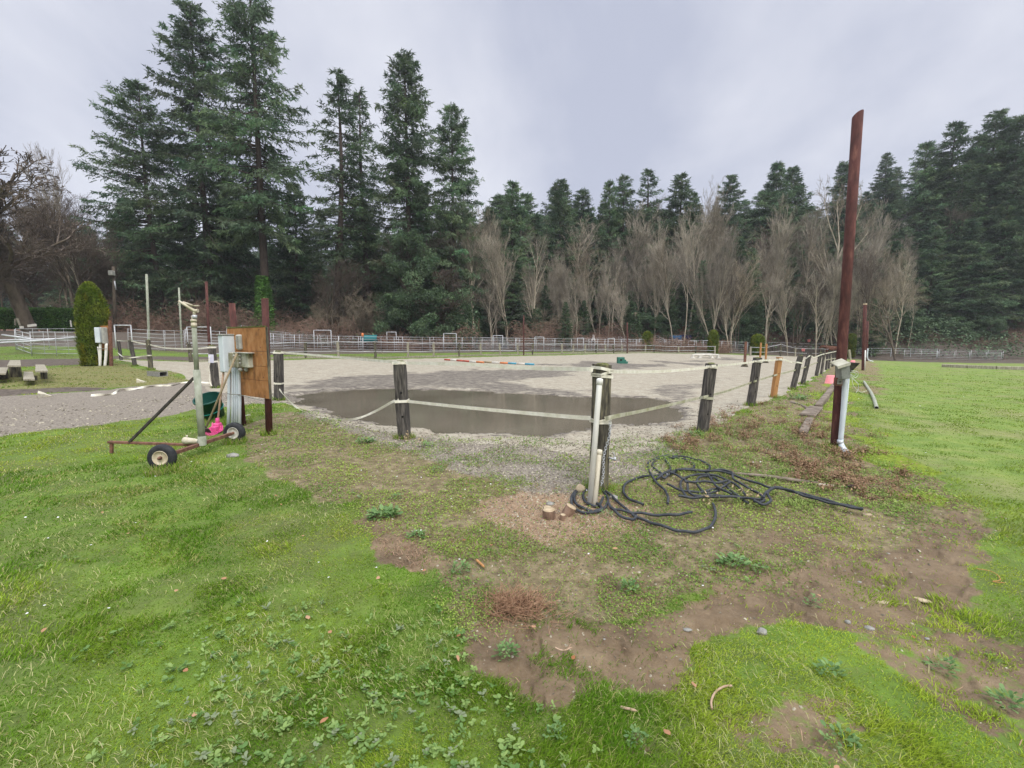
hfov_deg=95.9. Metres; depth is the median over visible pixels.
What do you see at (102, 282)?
bare tree
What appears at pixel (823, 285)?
bare tree
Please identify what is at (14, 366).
wooden stand
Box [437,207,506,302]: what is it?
bare tree
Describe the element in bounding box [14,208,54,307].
fir tree
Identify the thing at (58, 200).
bare tree
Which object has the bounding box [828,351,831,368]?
fence post
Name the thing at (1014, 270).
fir tree
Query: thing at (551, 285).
bare tree
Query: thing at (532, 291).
bare tree
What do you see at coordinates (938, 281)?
fir tree
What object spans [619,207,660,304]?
fir tree
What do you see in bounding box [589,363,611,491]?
fence post
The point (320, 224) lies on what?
fir tree
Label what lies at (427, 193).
fir tree
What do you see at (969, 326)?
evergreen shrub
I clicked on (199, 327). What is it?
gateway
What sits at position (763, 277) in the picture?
bare tree
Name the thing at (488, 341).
corral panel
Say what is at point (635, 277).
bare tree
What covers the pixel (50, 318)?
hedge
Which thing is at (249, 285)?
bare tree
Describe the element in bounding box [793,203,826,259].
fir tree
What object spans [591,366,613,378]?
tape wrap
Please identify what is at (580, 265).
bare tree
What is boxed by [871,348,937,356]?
rail fence
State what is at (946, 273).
fir tree
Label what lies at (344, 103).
fir tree
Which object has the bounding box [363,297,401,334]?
bare tree
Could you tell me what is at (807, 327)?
evergreen shrub
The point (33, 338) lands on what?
corral panel
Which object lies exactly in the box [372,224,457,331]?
bare tree
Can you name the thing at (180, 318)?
steel pole
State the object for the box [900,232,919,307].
bare tree
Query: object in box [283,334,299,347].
corral panel
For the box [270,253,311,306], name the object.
fir tree
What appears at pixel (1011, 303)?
fir tree
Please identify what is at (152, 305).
bare tree
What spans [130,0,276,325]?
fir tree
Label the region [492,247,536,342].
fir tree
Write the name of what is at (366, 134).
fir tree
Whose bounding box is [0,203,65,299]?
bare tree
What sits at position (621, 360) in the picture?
mounting block
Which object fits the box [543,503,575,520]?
tree stump
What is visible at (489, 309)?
bare tree
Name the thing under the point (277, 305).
bare tree
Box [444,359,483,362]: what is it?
ground pole
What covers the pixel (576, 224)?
fir tree
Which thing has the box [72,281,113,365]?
column bush
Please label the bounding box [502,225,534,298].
bare tree
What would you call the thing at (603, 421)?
tape wrap
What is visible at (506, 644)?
weed plant
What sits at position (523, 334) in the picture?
steel pole
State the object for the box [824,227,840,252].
fir tree
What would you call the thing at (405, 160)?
fir tree
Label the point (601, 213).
fir tree
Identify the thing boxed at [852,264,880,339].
bare tree
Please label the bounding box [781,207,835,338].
bare tree
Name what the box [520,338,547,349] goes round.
corral panel
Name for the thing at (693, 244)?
bare tree
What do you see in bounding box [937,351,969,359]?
corral panel
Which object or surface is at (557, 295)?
bare tree
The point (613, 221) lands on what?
fir tree
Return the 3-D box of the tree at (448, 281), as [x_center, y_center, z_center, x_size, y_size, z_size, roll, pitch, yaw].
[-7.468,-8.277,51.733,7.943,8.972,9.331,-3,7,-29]
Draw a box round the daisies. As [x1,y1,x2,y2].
[24,398,982,613]
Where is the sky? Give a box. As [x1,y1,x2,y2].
[0,0,1023,264]
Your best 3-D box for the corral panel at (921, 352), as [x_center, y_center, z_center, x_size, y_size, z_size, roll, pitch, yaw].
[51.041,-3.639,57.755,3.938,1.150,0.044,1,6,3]
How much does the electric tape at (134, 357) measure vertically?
0.270 m
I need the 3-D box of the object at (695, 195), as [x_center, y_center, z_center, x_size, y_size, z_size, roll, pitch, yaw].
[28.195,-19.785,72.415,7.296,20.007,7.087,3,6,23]
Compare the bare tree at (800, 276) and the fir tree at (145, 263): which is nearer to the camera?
the fir tree at (145, 263)
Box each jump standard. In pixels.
[741,342,747,366]
[762,344,768,362]
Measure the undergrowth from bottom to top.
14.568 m
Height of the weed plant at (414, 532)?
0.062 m
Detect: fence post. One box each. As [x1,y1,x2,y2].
[117,341,122,359]
[128,340,136,364]
[145,339,153,368]
[207,345,219,387]
[273,351,283,399]
[393,360,410,438]
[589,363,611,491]
[696,362,717,432]
[746,357,761,405]
[770,357,782,396]
[790,355,803,389]
[801,353,811,384]
[814,352,821,375]
[820,352,825,373]
[825,352,828,369]
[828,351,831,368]
[831,351,834,366]
[848,350,851,359]
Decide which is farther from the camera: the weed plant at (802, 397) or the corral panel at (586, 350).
the corral panel at (586, 350)
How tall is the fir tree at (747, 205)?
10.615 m
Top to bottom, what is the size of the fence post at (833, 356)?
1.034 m
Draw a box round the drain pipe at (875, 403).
[863,381,878,408]
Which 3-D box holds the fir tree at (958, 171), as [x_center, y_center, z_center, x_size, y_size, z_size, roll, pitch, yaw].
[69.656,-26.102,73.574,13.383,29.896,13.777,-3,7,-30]
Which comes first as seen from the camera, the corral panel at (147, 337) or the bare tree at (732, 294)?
the corral panel at (147, 337)
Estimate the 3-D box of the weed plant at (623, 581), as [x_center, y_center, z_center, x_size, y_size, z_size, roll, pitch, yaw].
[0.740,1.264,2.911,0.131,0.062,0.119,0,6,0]
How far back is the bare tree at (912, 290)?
62.90 m
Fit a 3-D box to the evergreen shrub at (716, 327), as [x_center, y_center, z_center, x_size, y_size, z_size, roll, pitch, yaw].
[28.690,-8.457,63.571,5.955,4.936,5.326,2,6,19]
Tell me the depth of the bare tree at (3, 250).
37.08 m
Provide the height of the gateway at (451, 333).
1.814 m
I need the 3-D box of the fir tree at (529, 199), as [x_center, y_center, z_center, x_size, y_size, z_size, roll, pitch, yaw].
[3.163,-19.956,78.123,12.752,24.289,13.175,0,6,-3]
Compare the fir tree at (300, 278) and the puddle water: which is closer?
the puddle water
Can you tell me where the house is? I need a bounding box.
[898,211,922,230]
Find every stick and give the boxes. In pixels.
[555,647,571,650]
[620,706,636,711]
[710,684,731,709]
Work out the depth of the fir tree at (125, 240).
54.77 m
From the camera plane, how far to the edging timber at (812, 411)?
9.29 m
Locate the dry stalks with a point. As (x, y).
(702, 495)
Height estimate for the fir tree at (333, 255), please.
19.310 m
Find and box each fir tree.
[0,225,47,310]
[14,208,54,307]
[39,264,68,310]
[52,226,100,306]
[66,77,202,331]
[96,197,169,324]
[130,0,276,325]
[130,243,177,317]
[144,215,169,269]
[178,176,270,322]
[185,0,319,318]
[232,243,258,297]
[246,181,332,332]
[253,228,281,287]
[258,244,283,308]
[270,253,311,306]
[287,67,385,344]
[310,261,331,313]
[311,219,332,283]
[323,198,393,340]
[323,254,358,329]
[324,232,357,288]
[329,85,391,334]
[353,48,455,333]
[400,185,444,335]
[414,102,495,330]
[454,207,480,261]
[467,193,508,247]
[468,235,503,321]
[472,206,507,321]
[478,272,504,344]
[481,180,543,330]
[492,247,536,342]
[510,192,544,234]
[510,207,533,266]
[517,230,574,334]
[523,211,552,276]
[537,285,552,339]
[539,178,591,325]
[540,187,574,223]
[542,215,557,236]
[547,216,584,269]
[556,301,573,349]
[557,187,597,249]
[566,253,584,329]
[570,212,602,317]
[574,300,592,347]
[578,247,627,334]
[580,179,628,323]
[596,203,610,231]
[605,173,642,309]
[618,291,639,340]
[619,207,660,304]
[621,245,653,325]
[628,168,672,312]
[637,171,704,317]
[644,248,688,328]
[649,210,672,244]
[656,272,681,337]
[672,248,698,324]
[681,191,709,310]
[686,259,715,342]
[692,246,737,330]
[711,174,758,256]
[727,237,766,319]
[733,188,799,293]
[735,214,755,247]
[735,248,769,333]
[735,272,767,341]
[737,200,751,215]
[740,211,762,262]
[746,161,805,266]
[756,267,777,325]
[764,245,829,331]
[765,257,806,340]
[778,165,826,250]
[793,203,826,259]
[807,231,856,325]
[810,209,822,226]
[813,225,833,253]
[814,248,856,339]
[820,161,865,241]
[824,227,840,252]
[840,221,874,309]
[849,250,884,335]
[851,240,928,336]
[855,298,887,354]
[858,191,873,225]
[858,204,914,295]
[860,202,877,235]
[864,177,907,230]
[868,151,905,219]
[871,207,901,269]
[887,120,997,303]
[892,140,962,295]
[892,167,908,214]
[903,231,950,315]
[904,225,963,333]
[907,174,952,232]
[913,237,988,320]
[923,217,1007,332]
[936,108,1023,291]
[952,134,994,224]
[953,198,1023,329]
[964,133,1020,225]
[970,114,1023,311]
[997,183,1023,307]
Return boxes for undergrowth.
[49,290,1023,359]
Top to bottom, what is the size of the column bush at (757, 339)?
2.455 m
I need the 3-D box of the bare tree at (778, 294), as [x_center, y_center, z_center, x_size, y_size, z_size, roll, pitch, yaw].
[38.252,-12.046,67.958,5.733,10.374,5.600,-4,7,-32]
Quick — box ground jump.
[690,354,719,357]
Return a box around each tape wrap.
[589,418,611,423]
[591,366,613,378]
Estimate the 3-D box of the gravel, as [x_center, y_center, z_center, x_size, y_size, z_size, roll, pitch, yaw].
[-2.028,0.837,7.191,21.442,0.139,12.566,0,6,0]
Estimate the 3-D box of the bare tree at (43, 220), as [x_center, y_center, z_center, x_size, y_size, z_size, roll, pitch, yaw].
[-41.353,-11.341,42.742,8.983,13.099,8.775,-4,7,-33]
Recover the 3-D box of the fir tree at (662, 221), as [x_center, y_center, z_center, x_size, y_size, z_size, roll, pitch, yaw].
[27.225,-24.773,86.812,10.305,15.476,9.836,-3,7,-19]
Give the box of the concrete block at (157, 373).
[147,370,167,376]
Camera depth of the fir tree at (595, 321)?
68.96 m
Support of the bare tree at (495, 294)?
on the ground at (302, 376)
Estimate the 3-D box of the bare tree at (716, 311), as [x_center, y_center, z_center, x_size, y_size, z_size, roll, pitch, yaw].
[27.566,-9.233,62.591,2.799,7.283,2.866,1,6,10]
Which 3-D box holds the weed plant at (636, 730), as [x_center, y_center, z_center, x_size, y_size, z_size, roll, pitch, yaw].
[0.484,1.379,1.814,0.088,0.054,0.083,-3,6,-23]
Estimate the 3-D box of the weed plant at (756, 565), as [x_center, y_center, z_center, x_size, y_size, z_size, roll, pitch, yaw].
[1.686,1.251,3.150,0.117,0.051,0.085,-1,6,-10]
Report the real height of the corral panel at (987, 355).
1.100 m
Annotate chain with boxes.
[601,422,611,485]
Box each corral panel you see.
[14,329,31,355]
[15,328,49,349]
[30,331,56,355]
[47,328,75,347]
[54,331,77,354]
[128,329,164,349]
[163,330,184,347]
[185,329,221,346]
[270,334,294,349]
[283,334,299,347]
[294,335,338,348]
[299,334,313,347]
[339,336,380,349]
[381,337,406,349]
[422,337,461,350]
[480,337,504,347]
[500,338,536,351]
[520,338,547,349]
[536,338,570,350]
[571,339,604,350]
[605,339,635,350]
[904,350,936,358]
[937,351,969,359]
[969,352,1001,359]
[970,350,1003,358]
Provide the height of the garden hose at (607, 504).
0.051 m
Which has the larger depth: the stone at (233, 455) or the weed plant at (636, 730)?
the stone at (233, 455)
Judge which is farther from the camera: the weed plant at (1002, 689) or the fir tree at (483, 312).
the fir tree at (483, 312)
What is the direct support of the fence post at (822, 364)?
on the ground at (302, 376)
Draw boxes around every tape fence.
[187,341,715,361]
[749,343,822,356]
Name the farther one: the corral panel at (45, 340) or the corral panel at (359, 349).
the corral panel at (359, 349)
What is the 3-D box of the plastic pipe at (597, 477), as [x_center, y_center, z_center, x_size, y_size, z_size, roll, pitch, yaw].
[0.810,0.910,4.412,0.056,0.583,0.056,9,-20,1]
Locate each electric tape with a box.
[91,381,209,395]
[117,340,148,344]
[118,353,151,357]
[150,344,217,361]
[273,351,592,371]
[273,382,394,420]
[395,398,590,419]
[604,358,835,420]
[609,351,835,373]
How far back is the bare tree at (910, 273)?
59.53 m
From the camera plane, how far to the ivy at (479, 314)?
57.15 m
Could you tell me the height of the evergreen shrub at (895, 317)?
4.862 m
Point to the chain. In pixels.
(603, 458)
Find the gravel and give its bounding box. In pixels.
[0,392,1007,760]
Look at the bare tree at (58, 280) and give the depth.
53.21 m
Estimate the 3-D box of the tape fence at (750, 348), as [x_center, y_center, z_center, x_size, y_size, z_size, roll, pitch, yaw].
[31.490,-3.629,51.738,21.295,1.870,1.050,-4,7,-36]
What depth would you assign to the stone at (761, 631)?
2.47 m
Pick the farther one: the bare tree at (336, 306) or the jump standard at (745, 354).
the bare tree at (336, 306)
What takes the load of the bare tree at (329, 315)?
on the ground at (302, 376)
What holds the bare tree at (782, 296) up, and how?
on the ground at (302, 376)
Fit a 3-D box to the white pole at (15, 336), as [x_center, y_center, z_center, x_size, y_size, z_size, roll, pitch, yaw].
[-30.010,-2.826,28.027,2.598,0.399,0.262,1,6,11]
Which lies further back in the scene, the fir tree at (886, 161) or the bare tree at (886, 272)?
the fir tree at (886, 161)
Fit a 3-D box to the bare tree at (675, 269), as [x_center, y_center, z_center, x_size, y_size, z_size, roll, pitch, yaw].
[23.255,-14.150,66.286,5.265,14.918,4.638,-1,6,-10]
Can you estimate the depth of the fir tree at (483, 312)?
61.73 m
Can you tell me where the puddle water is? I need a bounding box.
[285,388,684,437]
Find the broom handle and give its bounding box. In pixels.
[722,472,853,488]
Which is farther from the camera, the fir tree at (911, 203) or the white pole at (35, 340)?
the fir tree at (911, 203)
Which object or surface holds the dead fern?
on the ground at (302, 376)
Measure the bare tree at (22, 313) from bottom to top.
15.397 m
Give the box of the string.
[976,568,1003,582]
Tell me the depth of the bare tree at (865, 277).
56.86 m
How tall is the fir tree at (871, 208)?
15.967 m
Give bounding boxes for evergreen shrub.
[290,301,323,335]
[338,314,367,333]
[459,320,493,338]
[484,321,511,344]
[555,317,580,346]
[628,312,670,340]
[704,308,739,337]
[718,312,763,344]
[789,317,818,339]
[856,309,911,341]
[895,313,929,341]
[936,319,980,341]
[973,316,1009,338]
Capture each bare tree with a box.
[0,145,119,330]
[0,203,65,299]
[0,216,47,297]
[0,236,60,330]
[0,241,65,330]
[1,179,106,331]
[2,176,127,301]
[15,141,87,287]
[28,242,123,298]
[37,294,70,307]
[40,226,130,306]
[70,245,151,330]
[70,262,126,303]
[135,291,175,319]
[142,254,195,315]
[169,274,230,331]
[222,259,274,322]
[249,283,308,323]
[300,283,333,315]
[302,297,351,334]
[307,295,370,335]
[310,255,384,339]
[335,285,385,334]
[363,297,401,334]
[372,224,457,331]
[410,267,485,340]
[424,194,489,332]
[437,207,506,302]
[460,222,488,345]
[467,210,521,348]
[472,219,507,330]
[474,282,505,347]
[476,241,516,341]
[485,279,493,322]
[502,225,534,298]
[517,232,556,333]
[517,261,543,314]
[523,268,539,321]
[525,255,564,319]
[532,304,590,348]
[539,255,566,316]
[546,242,572,323]
[549,215,604,318]
[551,249,572,317]
[557,227,621,267]
[562,270,584,346]
[562,286,581,339]
[565,237,603,318]
[575,234,629,276]
[578,251,613,335]
[579,265,591,310]
[591,297,611,336]
[600,238,627,333]
[600,277,614,335]
[603,201,664,321]
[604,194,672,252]
[609,278,630,340]
[612,259,630,328]
[614,241,634,321]
[626,237,655,325]
[627,254,646,312]
[636,230,678,337]
[643,254,661,313]
[647,217,679,347]
[648,256,693,328]
[654,234,689,328]
[667,206,711,334]
[672,213,697,347]
[678,224,739,334]
[682,175,738,303]
[684,236,751,337]
[690,235,734,336]
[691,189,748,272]
[700,213,729,262]
[710,299,724,334]
[713,251,769,351]
[714,272,749,351]
[715,279,734,346]
[721,235,747,343]
[724,229,755,261]
[744,242,795,333]
[751,209,815,319]
[755,193,800,335]
[755,260,809,351]
[756,248,764,292]
[761,261,799,355]
[763,274,786,332]
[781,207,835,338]
[783,274,837,353]
[789,255,809,312]
[794,176,884,345]
[796,211,832,262]
[797,270,838,356]
[800,253,840,345]
[816,245,853,351]
[820,261,862,341]
[821,251,877,332]
[822,269,932,360]
[824,246,856,351]
[832,240,883,343]
[841,213,891,345]
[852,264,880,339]
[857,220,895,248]
[858,199,905,275]
[869,241,916,345]
[873,233,919,298]
[879,245,914,339]
[885,250,916,353]
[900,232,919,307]
[905,276,919,345]
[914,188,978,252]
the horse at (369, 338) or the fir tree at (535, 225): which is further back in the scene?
the fir tree at (535, 225)
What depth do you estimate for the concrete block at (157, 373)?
17.19 m
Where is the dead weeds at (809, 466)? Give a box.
[659,399,935,503]
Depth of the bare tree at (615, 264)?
63.31 m
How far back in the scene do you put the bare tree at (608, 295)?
57.98 m
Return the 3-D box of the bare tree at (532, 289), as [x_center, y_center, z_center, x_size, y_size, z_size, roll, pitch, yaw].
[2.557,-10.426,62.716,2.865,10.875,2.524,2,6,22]
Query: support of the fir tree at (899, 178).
on the ground at (302, 376)
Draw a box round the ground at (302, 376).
[0,210,1023,767]
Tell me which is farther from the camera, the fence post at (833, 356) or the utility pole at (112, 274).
the utility pole at (112, 274)
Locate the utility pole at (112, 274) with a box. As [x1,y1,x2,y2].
[108,266,116,331]
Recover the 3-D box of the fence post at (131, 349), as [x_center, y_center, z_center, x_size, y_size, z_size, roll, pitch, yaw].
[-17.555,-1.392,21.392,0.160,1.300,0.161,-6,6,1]
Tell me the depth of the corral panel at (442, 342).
45.46 m
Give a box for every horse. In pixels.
[360,335,383,348]
[381,334,401,348]
[668,335,683,343]
[681,335,692,343]
[818,344,836,352]
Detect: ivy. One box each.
[252,275,278,341]
[467,302,481,346]
[525,308,545,348]
[628,312,641,345]
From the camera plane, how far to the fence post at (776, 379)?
11.57 m
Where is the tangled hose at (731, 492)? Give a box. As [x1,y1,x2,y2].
[622,454,862,510]
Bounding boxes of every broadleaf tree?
[372,239,445,342]
[407,283,481,348]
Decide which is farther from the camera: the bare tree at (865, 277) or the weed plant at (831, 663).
the bare tree at (865, 277)
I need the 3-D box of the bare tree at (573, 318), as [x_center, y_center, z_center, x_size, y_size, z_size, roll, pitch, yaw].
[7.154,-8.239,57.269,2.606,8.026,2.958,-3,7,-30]
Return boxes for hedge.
[0,307,65,329]
[50,307,75,331]
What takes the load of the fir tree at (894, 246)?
on the ground at (302, 376)
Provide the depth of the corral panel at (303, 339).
45.79 m
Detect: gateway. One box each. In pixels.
[114,325,132,349]
[186,327,211,344]
[313,330,331,350]
[443,333,456,350]
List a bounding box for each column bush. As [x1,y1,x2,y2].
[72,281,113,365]
[642,331,653,351]
[707,329,719,353]
[749,333,766,354]
[847,333,857,357]
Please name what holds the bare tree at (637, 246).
on the ground at (302, 376)
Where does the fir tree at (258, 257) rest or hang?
on the ground at (302, 376)
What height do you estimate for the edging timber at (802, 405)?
0.089 m
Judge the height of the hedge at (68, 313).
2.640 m
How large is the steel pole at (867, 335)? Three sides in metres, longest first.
3.444 x 0.581 x 0.259 m
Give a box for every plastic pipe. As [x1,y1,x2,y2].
[587,378,602,503]
[592,449,601,504]
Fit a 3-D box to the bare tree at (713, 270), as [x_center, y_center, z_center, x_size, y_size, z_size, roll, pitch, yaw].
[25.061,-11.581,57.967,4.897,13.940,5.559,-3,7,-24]
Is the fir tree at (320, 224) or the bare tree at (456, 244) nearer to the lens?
the bare tree at (456, 244)
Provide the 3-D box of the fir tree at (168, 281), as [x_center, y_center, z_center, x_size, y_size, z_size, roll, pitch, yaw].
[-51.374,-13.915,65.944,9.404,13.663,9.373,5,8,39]
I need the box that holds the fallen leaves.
[41,421,915,767]
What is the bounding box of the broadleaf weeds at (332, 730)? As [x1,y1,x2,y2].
[0,448,943,767]
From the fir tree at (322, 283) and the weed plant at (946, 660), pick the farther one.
the fir tree at (322, 283)
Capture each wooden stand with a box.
[0,367,8,379]
[7,360,21,376]
[23,372,37,380]
[35,364,47,378]
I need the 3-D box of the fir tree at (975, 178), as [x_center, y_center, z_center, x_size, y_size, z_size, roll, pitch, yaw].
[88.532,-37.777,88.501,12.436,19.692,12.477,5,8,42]
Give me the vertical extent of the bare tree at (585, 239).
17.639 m
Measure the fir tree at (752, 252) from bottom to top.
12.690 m
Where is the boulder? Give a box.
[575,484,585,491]
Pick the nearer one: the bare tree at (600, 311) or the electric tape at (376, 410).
the electric tape at (376, 410)
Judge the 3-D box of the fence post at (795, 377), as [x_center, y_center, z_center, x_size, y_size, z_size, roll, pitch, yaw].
[8.351,-0.305,13.570,0.138,1.106,0.140,10,6,-1]
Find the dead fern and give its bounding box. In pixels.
[466,569,577,634]
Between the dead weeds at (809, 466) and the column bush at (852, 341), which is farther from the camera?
the column bush at (852, 341)
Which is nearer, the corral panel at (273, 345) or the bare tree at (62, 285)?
the corral panel at (273, 345)
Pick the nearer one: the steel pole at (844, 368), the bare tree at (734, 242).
the steel pole at (844, 368)
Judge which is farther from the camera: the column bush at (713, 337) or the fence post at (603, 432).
the column bush at (713, 337)
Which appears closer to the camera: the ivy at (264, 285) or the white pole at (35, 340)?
the white pole at (35, 340)
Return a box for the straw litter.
[256,431,1023,750]
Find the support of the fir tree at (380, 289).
on the ground at (302, 376)
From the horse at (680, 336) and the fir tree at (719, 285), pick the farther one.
the fir tree at (719, 285)
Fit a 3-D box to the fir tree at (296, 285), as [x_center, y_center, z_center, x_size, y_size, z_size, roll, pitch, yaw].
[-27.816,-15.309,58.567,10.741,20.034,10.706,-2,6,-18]
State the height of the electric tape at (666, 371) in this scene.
0.612 m
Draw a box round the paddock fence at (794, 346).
[743,341,836,351]
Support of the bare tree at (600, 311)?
on the ground at (302, 376)
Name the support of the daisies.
on the ground at (302, 376)
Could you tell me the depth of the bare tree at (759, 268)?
64.92 m
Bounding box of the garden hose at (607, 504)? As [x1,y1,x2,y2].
[570,484,716,533]
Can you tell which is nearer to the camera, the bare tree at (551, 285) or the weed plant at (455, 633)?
the weed plant at (455, 633)
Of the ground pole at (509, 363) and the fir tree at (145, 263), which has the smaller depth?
the ground pole at (509, 363)
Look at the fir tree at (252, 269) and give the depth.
56.45 m
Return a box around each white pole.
[0,337,74,343]
[0,338,74,340]
[1,334,31,338]
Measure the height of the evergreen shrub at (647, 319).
4.409 m
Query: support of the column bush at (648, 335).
on the ground at (302, 376)
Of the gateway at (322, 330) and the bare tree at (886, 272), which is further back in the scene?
the bare tree at (886, 272)
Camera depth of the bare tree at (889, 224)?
73.43 m
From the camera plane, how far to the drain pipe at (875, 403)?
11.99 m
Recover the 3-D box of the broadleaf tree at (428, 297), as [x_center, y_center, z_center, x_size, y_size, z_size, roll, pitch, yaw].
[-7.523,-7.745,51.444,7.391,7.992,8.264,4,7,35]
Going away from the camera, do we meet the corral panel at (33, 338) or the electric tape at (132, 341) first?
the electric tape at (132, 341)
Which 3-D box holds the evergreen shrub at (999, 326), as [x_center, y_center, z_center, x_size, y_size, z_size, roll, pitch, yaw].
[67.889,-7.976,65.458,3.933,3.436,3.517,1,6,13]
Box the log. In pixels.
[941,364,1023,369]
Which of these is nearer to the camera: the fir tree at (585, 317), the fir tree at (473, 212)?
the fir tree at (585, 317)
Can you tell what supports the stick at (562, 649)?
on the ground at (302, 376)
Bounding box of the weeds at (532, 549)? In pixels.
[236,389,1021,766]
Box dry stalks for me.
[398,430,762,505]
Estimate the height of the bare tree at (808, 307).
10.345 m
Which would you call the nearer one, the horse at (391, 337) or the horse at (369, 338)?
the horse at (369, 338)
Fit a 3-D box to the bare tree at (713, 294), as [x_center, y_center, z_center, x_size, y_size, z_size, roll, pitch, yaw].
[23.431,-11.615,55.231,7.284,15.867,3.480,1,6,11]
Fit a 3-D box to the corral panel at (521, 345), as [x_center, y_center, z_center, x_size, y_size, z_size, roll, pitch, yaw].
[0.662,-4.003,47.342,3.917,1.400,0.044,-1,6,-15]
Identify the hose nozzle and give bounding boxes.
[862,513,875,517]
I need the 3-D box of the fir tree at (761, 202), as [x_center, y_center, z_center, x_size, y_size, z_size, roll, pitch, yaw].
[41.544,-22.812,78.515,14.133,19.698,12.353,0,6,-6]
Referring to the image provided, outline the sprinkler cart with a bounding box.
[107,291,245,467]
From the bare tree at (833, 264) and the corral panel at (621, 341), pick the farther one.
the bare tree at (833, 264)
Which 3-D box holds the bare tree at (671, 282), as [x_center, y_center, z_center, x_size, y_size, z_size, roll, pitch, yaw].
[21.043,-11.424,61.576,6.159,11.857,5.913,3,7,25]
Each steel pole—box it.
[145,274,149,339]
[178,288,182,347]
[205,281,210,344]
[523,315,523,354]
[627,322,627,352]
[830,109,865,454]
[861,303,866,369]
[866,321,870,360]
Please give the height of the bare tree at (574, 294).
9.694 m
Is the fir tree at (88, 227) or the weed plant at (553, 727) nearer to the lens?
the weed plant at (553, 727)
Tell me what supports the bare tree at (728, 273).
on the ground at (302, 376)
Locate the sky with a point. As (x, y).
(585, 93)
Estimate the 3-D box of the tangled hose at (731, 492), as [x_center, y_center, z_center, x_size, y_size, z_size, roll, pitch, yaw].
[2.105,1.016,5.027,2.009,0.088,1.937,0,6,0]
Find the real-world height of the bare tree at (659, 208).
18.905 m
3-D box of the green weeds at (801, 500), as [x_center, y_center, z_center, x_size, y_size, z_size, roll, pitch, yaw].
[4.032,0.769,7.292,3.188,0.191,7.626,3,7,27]
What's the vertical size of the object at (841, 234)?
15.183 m
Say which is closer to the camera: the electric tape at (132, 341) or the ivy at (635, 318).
the electric tape at (132, 341)
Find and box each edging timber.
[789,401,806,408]
[798,417,812,436]
[799,405,822,417]
[814,383,833,406]
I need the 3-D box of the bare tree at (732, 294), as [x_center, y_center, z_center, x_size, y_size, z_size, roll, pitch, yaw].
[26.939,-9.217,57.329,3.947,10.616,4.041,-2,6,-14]
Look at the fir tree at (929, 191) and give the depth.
85.99 m
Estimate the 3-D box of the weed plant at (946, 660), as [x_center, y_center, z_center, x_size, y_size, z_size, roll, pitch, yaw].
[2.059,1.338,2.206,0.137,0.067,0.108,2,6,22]
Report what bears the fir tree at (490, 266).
on the ground at (302, 376)
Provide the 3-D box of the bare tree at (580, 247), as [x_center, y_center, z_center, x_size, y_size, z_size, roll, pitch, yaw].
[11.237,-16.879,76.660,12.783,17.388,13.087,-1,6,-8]
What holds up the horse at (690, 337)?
on the ground at (302, 376)
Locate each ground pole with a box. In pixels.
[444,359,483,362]
[484,361,534,364]
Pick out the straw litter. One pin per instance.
(424, 552)
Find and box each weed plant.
[355,436,376,442]
[366,503,402,521]
[405,529,425,540]
[417,440,433,446]
[448,627,461,640]
[451,559,470,573]
[491,638,519,660]
[542,720,564,739]
[620,577,638,591]
[623,723,648,747]
[715,552,751,566]
[751,562,768,572]
[788,394,807,399]
[802,593,823,607]
[812,657,850,678]
[818,720,861,754]
[922,654,960,678]
[981,683,1023,713]
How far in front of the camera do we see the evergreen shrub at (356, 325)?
58.60 m
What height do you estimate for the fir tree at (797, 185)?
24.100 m
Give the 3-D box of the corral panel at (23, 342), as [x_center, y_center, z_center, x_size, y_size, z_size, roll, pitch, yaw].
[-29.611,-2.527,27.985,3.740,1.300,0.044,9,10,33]
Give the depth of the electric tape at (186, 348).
15.80 m
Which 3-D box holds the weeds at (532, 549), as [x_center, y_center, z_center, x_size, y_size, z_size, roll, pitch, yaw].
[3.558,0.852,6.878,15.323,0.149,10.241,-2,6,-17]
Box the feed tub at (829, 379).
[825,375,834,383]
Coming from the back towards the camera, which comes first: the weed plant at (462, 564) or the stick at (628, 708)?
the weed plant at (462, 564)
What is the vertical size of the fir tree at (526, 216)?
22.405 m
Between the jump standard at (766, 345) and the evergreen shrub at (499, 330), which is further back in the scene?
the evergreen shrub at (499, 330)
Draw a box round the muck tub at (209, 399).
[192,391,225,420]
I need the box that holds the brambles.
[45,293,1023,353]
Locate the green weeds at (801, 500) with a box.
[651,404,950,539]
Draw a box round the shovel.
[205,353,237,432]
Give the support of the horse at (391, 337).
on the ground at (302, 376)
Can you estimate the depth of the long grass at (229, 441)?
6.79 m
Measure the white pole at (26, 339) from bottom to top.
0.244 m
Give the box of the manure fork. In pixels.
[205,372,224,435]
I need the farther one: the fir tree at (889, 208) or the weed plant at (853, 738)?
the fir tree at (889, 208)
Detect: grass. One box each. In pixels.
[0,347,1023,767]
[131,364,857,493]
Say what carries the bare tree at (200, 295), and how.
on the ground at (302, 376)
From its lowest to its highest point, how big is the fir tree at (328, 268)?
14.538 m
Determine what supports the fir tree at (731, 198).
on the ground at (302, 376)
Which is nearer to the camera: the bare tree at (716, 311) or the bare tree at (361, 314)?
the bare tree at (361, 314)
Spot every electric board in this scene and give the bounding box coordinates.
[94,320,112,365]
[216,298,272,434]
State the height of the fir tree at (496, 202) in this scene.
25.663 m
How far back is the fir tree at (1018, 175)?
67.99 m
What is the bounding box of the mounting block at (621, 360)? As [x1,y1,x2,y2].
[617,357,627,363]
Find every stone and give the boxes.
[38,391,51,397]
[226,453,238,457]
[756,627,766,635]
[864,625,874,630]
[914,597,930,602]

